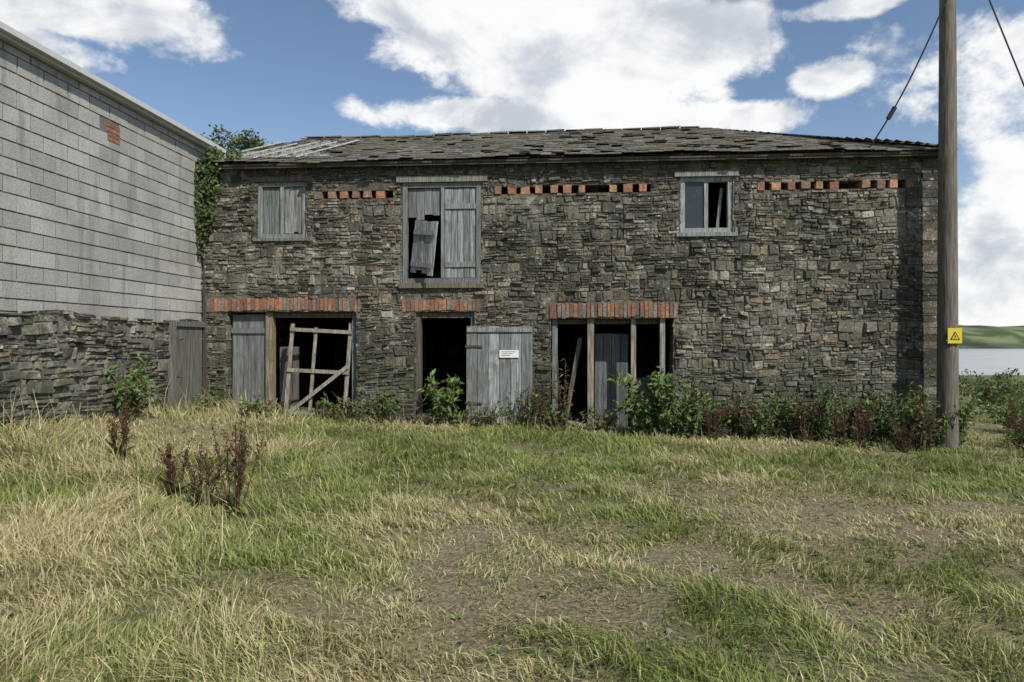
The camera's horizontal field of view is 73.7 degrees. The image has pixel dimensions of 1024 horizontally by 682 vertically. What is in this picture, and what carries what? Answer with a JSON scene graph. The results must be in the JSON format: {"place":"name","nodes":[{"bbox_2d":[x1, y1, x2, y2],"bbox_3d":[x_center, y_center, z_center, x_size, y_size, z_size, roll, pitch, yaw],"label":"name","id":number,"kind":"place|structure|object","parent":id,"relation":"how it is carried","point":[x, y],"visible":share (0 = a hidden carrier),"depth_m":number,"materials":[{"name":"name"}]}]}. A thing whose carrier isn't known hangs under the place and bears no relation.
{"place":"outdoors","nodes":[
{"label":"outdoors","id":0,"kind":"place"},
{"bbox_2d":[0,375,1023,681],"bbox_3d":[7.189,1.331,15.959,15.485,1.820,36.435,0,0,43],"label":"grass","id":1,"kind":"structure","parent":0,"point":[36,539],"depth_m":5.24,"materials":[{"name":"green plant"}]},
{"bbox_2d":[0,375,1023,681],"bbox_3d":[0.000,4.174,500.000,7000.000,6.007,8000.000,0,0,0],"label":"ground","id":2,"kind":"structure","parent":0,"point":[466,603],"depth_m":4.78,"materials":[{"name":"soil"}]},
{"bbox_2d":[0,309,203,434],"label":"rubble plinth","id":3,"kind":"structure","parent":2,"relation":"on","point":[42,386],"depth_m":9.74,"materials":[{"name":"stone"}]},
{"bbox_2d":[167,321,204,412],"bbox_3d":[-6.033,0.770,12.664,0.140,2.260,1.090,0,0,4],"label":"side door","id":4,"kind":"structure","parent":3,"relation":"attached to","point":[185,358],"depth_m":12.52,"materials":[{"name":"grey wood"}]},
{"bbox_2d":[0,40,204,434],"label":"wall","id":5,"kind":"structure","parent":2,"relation":"on","point":[103,121],"depth_m":9.90,"materials":[{"name":"concrete"}]},
{"bbox_2d":[0,40,214,322],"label":"blockwork","id":6,"kind":"object","parent":5,"relation":"attached to","point":[10,132],"visible":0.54,"depth_m":10.11,"materials":[{"name":"concrete"}]},
{"bbox_2d":[107,122,119,144],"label":"brick patch","id":7,"kind":"object","parent":6,"relation":"attached to","point":[113,131],"visible":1,"depth_m":10.64,"materials":[{"name":"red brick"}]},
{"bbox_2d":[0,21,225,154],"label":"roof and gutter","id":8,"kind":"structure","parent":5,"relation":"on","point":[13,37],"depth_m":10.07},
{"bbox_2d":[104,418,135,454],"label":"dock plant","id":9,"kind":"object","parent":2,"relation":"on","point":[113,444],"visible":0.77,"depth_m":8.44,"materials":[{"name":"brown plant"}]},
{"bbox_2d":[110,389,135,459],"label":"dock plant","id":10,"kind":"object","parent":2,"relation":"on","point":[125,427],"visible":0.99,"depth_m":8.34,"materials":[{"name":"brown plant"}]},
{"bbox_2d":[108,353,164,421],"bbox_3d":[-5.891,0.725,10.597,0.894,1.126,0.824,0,0,36],"label":"elder bush","id":11,"kind":"object","parent":2,"relation":"on","point":[135,391],"visible":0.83,"depth_m":10.46,"materials":[{"name":"green plant"}]},
{"bbox_2d":[154,437,193,497],"bbox_3d":[-3.304,1.248,6.705,0.402,0.608,0.458,0,0,0],"label":"dock plant","id":12,"kind":"object","parent":2,"relation":"on","point":[174,483],"visible":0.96,"depth_m":6.66,"materials":[{"name":"brown plant"}]},
{"bbox_2d":[178,439,228,506],"bbox_3d":[-2.845,1.331,6.298,0.446,0.868,0.571,0,0,-23],"label":"dock plant","id":13,"kind":"object","parent":2,"relation":"on","point":[194,487],"visible":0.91,"depth_m":6.29,"materials":[{"name":"brown plant"}]},
{"bbox_2d":[190,387,226,411],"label":"nettle patch","id":14,"kind":"object","parent":2,"relation":"on","point":[206,401],"visible":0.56,"depth_m":12.82,"materials":[{"name":"green plant"}]},
{"bbox_2d":[196,411,274,516],"bbox_3d":[-2.490,1.149,6.157,0.546,1.083,0.503,0,0,0],"label":"dock plant","id":15,"kind":"object","parent":2,"relation":"on","point":[239,477],"visible":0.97,"depth_m":6.11,"materials":[{"name":"brown plant"}]},
{"bbox_2d":[200,124,272,150],"bbox_3d":[-7.758,-2.453,21.338,4.315,7.950,4.149,0,0,0],"label":"ash tree","id":16,"kind":"object","parent":2,"relation":"on","point":[241,142],"visible":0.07,"depth_m":19.79,"materials":[{"name":"green plant"}]},
{"bbox_2d":[236,394,277,417],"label":"nettle patch","id":17,"kind":"object","parent":2,"relation":"on","point":[250,406],"visible":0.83,"depth_m":12.75,"materials":[{"name":"green plant"}]},
{"bbox_2d":[307,391,346,421],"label":"nettle patch","id":18,"kind":"object","parent":2,"relation":"on","point":[324,407],"visible":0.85,"depth_m":12.63,"materials":[{"name":"green plant"}]},
{"bbox_2d":[332,395,371,423],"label":"nettle patch","id":19,"kind":"object","parent":2,"relation":"on","point":[355,415],"visible":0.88,"depth_m":12.62,"materials":[{"name":"green plant"}]},
{"bbox_2d":[356,382,409,423],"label":"nettle patch","id":20,"kind":"object","parent":2,"relation":"on","point":[383,400],"visible":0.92,"depth_m":12.65,"materials":[{"name":"green plant"}]},
{"bbox_2d":[416,368,464,425],"bbox_3d":[-1.308,1.070,12.502,0.889,1.122,0.656,0,0,0],"label":"buddleia shrub","id":21,"kind":"object","parent":2,"relation":"on","point":[441,405],"visible":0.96,"depth_m":12.47,"materials":[{"name":"green plant"}]},
{"bbox_2d":[437,408,474,425],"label":"nettle patch","id":22,"kind":"object","parent":2,"relation":"on","point":[458,418],"visible":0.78,"depth_m":12.45,"materials":[{"name":"green plant"}]},
{"bbox_2d":[467,399,509,426],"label":"nettle patch","id":23,"kind":"object","parent":2,"relation":"on","point":[489,419],"visible":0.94,"depth_m":12.45,"materials":[{"name":"green plant"}]},
{"bbox_2d":[2,452,1023,681],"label":"scattered stones","id":24,"kind":"object","parent":2,"relation":"on","point":[524,643],"visible":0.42,"depth_m":4.55,"materials":[{"name":"stone"}]},
{"bbox_2d":[7,421,1023,681],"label":"broadleaf weeds","id":25,"kind":"object","parent":2,"relation":"on","point":[457,617],"visible":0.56,"depth_m":4.69,"materials":[{"name":"green plant"}]},
{"bbox_2d":[496,388,550,427],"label":"nettle patch","id":26,"kind":"object","parent":2,"relation":"on","point":[526,419],"visible":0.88,"depth_m":12.41,"materials":[{"name":"green plant"}]},
{"bbox_2d":[516,386,539,426],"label":"dock plant","id":27,"kind":"object","parent":2,"relation":"on","point":[527,399],"visible":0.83,"depth_m":12.44,"materials":[{"name":"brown plant"}]},
{"bbox_2d":[530,377,549,428],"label":"dock plant","id":28,"kind":"object","parent":2,"relation":"on","point":[542,410],"visible":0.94,"depth_m":12.36,"materials":[{"name":"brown plant"}]},
{"bbox_2d":[538,402,571,429],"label":"nettle patch","id":29,"kind":"object","parent":2,"relation":"on","point":[555,421],"visible":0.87,"depth_m":12.36,"materials":[{"name":"green plant"}]},
{"bbox_2d":[545,356,573,430],"bbox_3d":[0.855,0.979,12.386,0.582,1.404,0.464,0,0,0],"label":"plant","id":30,"kind":"object","parent":2,"relation":"on","point":[564,422],"visible":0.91,"depth_m":12.38,"materials":[{"name":"brown plant"}]},
{"bbox_2d":[194,126,957,444],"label":"derelict stone barn","id":31,"kind":"structure","parent":2,"relation":"on","point":[494,267],"depth_m":12.78,"materials":[{"name":"stone"}]},
{"bbox_2d":[193,146,243,403],"bbox_3d":[-5.686,-1.163,13.131,1.116,5.166,0.452,0,0,0],"label":"ivy","id":32,"kind":"object","parent":31,"relation":"attached to","point":[206,186],"visible":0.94,"depth_m":13.07,"materials":[{"name":"green plant"}]},
{"bbox_2d":[251,176,311,241],"bbox_3d":[-4.429,-2.540,13.214,1.200,1.240,0.260,0,0,4],"label":"boarded window","id":33,"kind":"structure","parent":31,"relation":"in","point":[281,208],"depth_m":13.19,"materials":[{"name":"grey wood"}]},
{"bbox_2d":[396,175,486,287],"bbox_3d":[-1.329,-2.060,12.894,1.730,2.120,0.651,0,0,4],"label":"loft door","id":34,"kind":"structure","parent":31,"relation":"in","point":[435,197],"depth_m":12.91,"materials":[{"name":"grey wood"}]},
{"bbox_2d":[465,326,531,423],"bbox_3d":[-0.246,0.648,12.762,1.256,1.854,0.114,0,0,1],"label":"plank door","id":35,"kind":"structure","parent":31,"relation":"in","point":[479,399],"depth_m":12.75,"materials":[{"name":"grey wood"}]},
{"bbox_2d":[685,183,703,227],"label":"window glass","id":36,"kind":"structure","parent":31,"relation":"in","point":[694,192],"depth_m":12.64,"materials":[{"name":"grey"}]},
{"bbox_2d":[674,170,738,236],"bbox_3d":[3.575,-2.520,12.630,1.150,1.200,0.270,0,0,4],"label":"casement window","id":37,"kind":"structure","parent":31,"relation":"in","point":[725,176],"depth_m":12.57,"materials":[{"name":"grey wood"}]},
{"bbox_2d":[574,402,622,433],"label":"nettle patch","id":38,"kind":"object","parent":2,"relation":"on","point":[605,422],"visible":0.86,"depth_m":12.31,"materials":[{"name":"green plant"}]},
{"bbox_2d":[605,366,679,436],"bbox_3d":[2.307,1.124,12.100,1.326,1.355,1.023,0,0,0],"label":"elder bush","id":39,"kind":"object","parent":2,"relation":"on","point":[642,415],"visible":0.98,"depth_m":11.91,"materials":[{"name":"green plant"}]},
{"bbox_2d":[656,397,706,437],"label":"elder bush","id":40,"kind":"object","parent":2,"relation":"on","point":[680,428],"visible":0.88,"depth_m":11.82,"materials":[{"name":"green plant"}]},
{"bbox_2d":[674,371,704,437],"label":"bramble patch","id":41,"kind":"object","parent":2,"relation":"on","point":[694,413],"visible":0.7,"depth_m":11.90,"materials":[{"name":"green plant"}]},
{"bbox_2d":[693,388,732,435],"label":"bramble patch","id":42,"kind":"object","parent":2,"relation":"on","point":[704,428],"visible":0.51,"depth_m":12.04,"materials":[{"name":"green plant"}]},
{"bbox_2d":[703,391,727,439],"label":"dock plant","id":43,"kind":"object","parent":2,"relation":"on","point":[715,433],"visible":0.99,"depth_m":11.76,"materials":[{"name":"brown plant"}]},
{"bbox_2d":[713,385,752,438],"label":"bramble patch","id":44,"kind":"object","parent":2,"relation":"on","point":[737,429],"visible":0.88,"depth_m":11.81,"materials":[{"name":"green plant"}]},
{"bbox_2d":[742,398,768,437],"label":"dock plant","id":45,"kind":"object","parent":2,"relation":"on","point":[753,415],"visible":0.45,"depth_m":11.83,"materials":[{"name":"brown plant"}]},
{"bbox_2d":[731,400,782,440],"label":"bramble patch","id":46,"kind":"object","parent":2,"relation":"on","point":[763,425],"visible":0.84,"depth_m":11.65,"materials":[{"name":"green plant"}]},
{"bbox_2d":[754,389,803,440],"bbox_3d":[4.608,1.308,11.849,0.928,0.970,0.739,0,0,0],"label":"bramble patch","id":47,"kind":"object","parent":2,"relation":"on","point":[776,432],"visible":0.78,"depth_m":11.78,"materials":[{"name":"green plant"}]},
{"bbox_2d":[763,404,813,440],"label":"bramble patch","id":48,"kind":"object","parent":2,"relation":"on","point":[794,428],"visible":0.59,"depth_m":11.74,"materials":[{"name":"green plant"}]},
{"bbox_2d":[793,383,822,442],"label":"dock plant","id":49,"kind":"object","parent":2,"relation":"on","point":[805,436],"visible":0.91,"depth_m":11.51,"materials":[{"name":"brown plant"}]},
{"bbox_2d":[789,380,846,442],"bbox_3d":[5.219,1.236,11.748,0.862,1.152,0.696,0,0,0],"label":"bramble patch","id":50,"kind":"object","parent":2,"relation":"on","point":[821,420],"visible":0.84,"depth_m":11.61,"materials":[{"name":"green plant"}]},
{"bbox_2d":[809,383,856,443],"bbox_3d":[5.572,1.300,11.952,0.858,1.144,0.594,0,0,0],"label":"bramble patch","id":51,"kind":"object","parent":2,"relation":"on","point":[829,429],"visible":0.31,"depth_m":11.89,"materials":[{"name":"green plant"}]},
{"bbox_2d":[831,407,851,447],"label":"dock plant","id":52,"kind":"object","parent":2,"relation":"on","point":[842,441],"visible":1,"depth_m":11.30,"materials":[{"name":"brown plant"}]},
{"bbox_2d":[831,395,878,444],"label":"bramble patch","id":53,"kind":"object","parent":2,"relation":"on","point":[848,430],"visible":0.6,"depth_m":11.95,"materials":[{"name":"green plant"}]},
{"bbox_2d":[852,404,878,449],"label":"dock plant","id":54,"kind":"object","parent":2,"relation":"on","point":[863,444],"visible":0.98,"depth_m":11.37,"materials":[{"name":"brown plant"}]},
{"bbox_2d":[852,386,901,445],"bbox_3d":[6.317,1.323,11.906,0.791,1.130,0.735,0,0,0],"label":"bramble patch","id":55,"kind":"object","parent":2,"relation":"on","point":[875,431],"visible":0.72,"depth_m":11.83,"materials":[{"name":"green plant"}]},
{"bbox_2d":[874,381,928,449],"bbox_3d":[6.626,1.300,11.565,0.758,1.231,0.760,0,0,0],"label":"bramble patch","id":56,"kind":"object","parent":2,"relation":"on","point":[903,409],"visible":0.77,"depth_m":11.57,"materials":[{"name":"green plant"}]},
{"bbox_2d":[889,417,919,452],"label":"dock plant","id":57,"kind":"object","parent":2,"relation":"on","point":[902,446],"visible":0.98,"depth_m":11.04,"materials":[{"name":"brown plant"}]},
{"bbox_2d":[896,389,950,451],"bbox_3d":[6.886,1.365,11.494,0.787,1.139,0.615,0,0,-27],"label":"bramble patch","id":58,"kind":"object","parent":2,"relation":"on","point":[924,417],"visible":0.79,"depth_m":11.37,"materials":[{"name":"green plant"}]},
{"bbox_2d":[911,409,937,451],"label":"dock plant","id":59,"kind":"object","parent":2,"relation":"on","point":[929,433],"visible":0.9,"depth_m":11.32,"materials":[{"name":"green plant"}]},
{"bbox_2d":[905,385,953,447],"bbox_3d":[7.249,1.342,11.759,0.912,1.136,0.664,0,0,0],"label":"bramble patch","id":60,"kind":"object","parent":2,"relation":"on","point":[941,422],"visible":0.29,"depth_m":11.76,"materials":[{"name":"green plant"}]},
{"bbox_2d":[936,0,962,448],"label":"utility pole","id":61,"kind":"object","parent":2,"relation":"on","point":[949,335],"visible":0.93,"depth_m":11.68,"materials":[{"name":"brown wood"}]},
{"bbox_2d":[858,0,946,163],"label":"service cable","id":62,"kind":"object","parent":61,"relation":"attached to","point":[891,112],"visible":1,"depth_m":11.99,"materials":[{"name":"black rubber"}]},
{"bbox_2d":[989,0,1023,86],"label":"guy wire","id":63,"kind":"object","parent":61,"relation":"attached to","point":[1007,44],"depth_m":11.79,"materials":[{"name":"grey metal"}]},
{"bbox_2d":[927,386,982,446],"bbox_3d":[7.686,1.213,11.810,0.982,1.429,0.655,0,0,-14],"label":"bramble patch","id":64,"kind":"object","parent":2,"relation":"on","point":[965,414],"visible":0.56,"depth_m":11.73,"materials":[{"name":"green plant"}]},
{"bbox_2d":[959,380,986,400],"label":"bramble patch","id":65,"kind":"object","parent":2,"relation":"on","point":[969,393],"visible":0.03,"depth_m":24.02,"materials":[{"name":"green plant"}]},
{"bbox_2d":[959,374,1023,404],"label":"bramble patch","id":66,"kind":"object","parent":2,"relation":"on","point":[988,394],"visible":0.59,"depth_m":23.76,"materials":[{"name":"green plant"}]},
{"bbox_2d":[959,368,1023,394],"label":"bramble patch","id":67,"kind":"object","parent":2,"relation":"on","point":[1002,377],"visible":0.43,"depth_m":29.27,"materials":[{"name":"green plant"}]},
{"bbox_2d":[967,370,1023,424],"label":"bramble patch","id":68,"kind":"object","parent":2,"relation":"on","point":[993,410],"visible":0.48,"depth_m":17.23,"materials":[{"name":"green plant"}]},
{"bbox_2d":[973,393,1023,430],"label":"bramble patch","id":69,"kind":"object","parent":2,"relation":"on","point":[1006,407],"visible":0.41,"depth_m":14.80,"materials":[{"name":"green plant"}]},
{"bbox_2d":[995,377,1023,414],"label":"bramble patch","id":70,"kind":"object","parent":2,"relation":"on","point":[1005,389],"visible":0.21,"depth_m":19.68,"materials":[{"name":"green plant"}]},
{"bbox_2d":[998,396,1023,431],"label":"bramble patch","id":71,"kind":"object","parent":2,"relation":"on","point":[1004,420],"visible":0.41,"depth_m":13.13,"materials":[{"name":"green plant"}]},
{"bbox_2d":[1001,398,1023,441],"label":"dock plant","id":72,"kind":"object","parent":2,"relation":"on","point":[1012,415],"visible":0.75,"depth_m":12.63,"materials":[{"name":"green plant"}]},
{"bbox_2d":[1001,426,1023,448],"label":"bramble patch","id":73,"kind":"object","parent":2,"relation":"on","point":[1015,436],"visible":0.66,"depth_m":12.04,"materials":[{"name":"green plant"}]},
{"bbox_2d":[1010,410,1023,452],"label":"dock plant","id":74,"kind":"object","parent":2,"relation":"on","point":[1020,434],"visible":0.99,"depth_m":11.54,"materials":[{"name":"brown plant"}]},
{"bbox_2d":[0,0,1023,326],"label":"sky","id":75,"kind":"structure","parent":0,"point":[281,70],"materials":[{"name":"blue"}]},
{"bbox_2d":[958,325,1023,348],"bbox_3d":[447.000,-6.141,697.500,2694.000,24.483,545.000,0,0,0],"label":"distant hill","id":76,"kind":"structure","parent":0,"point":[988,337],"depth_m":486.15,"materials":[{"name":"green plant"}]},
{"bbox_2d":[959,349,1023,374],"bbox_3d":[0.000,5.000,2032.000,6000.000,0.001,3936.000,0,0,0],"label":"water","id":77,"kind":"structure","parent":0,"point":[988,361],"depth_m":166.51,"materials":[{"name":"grey liquid"}]}
]}

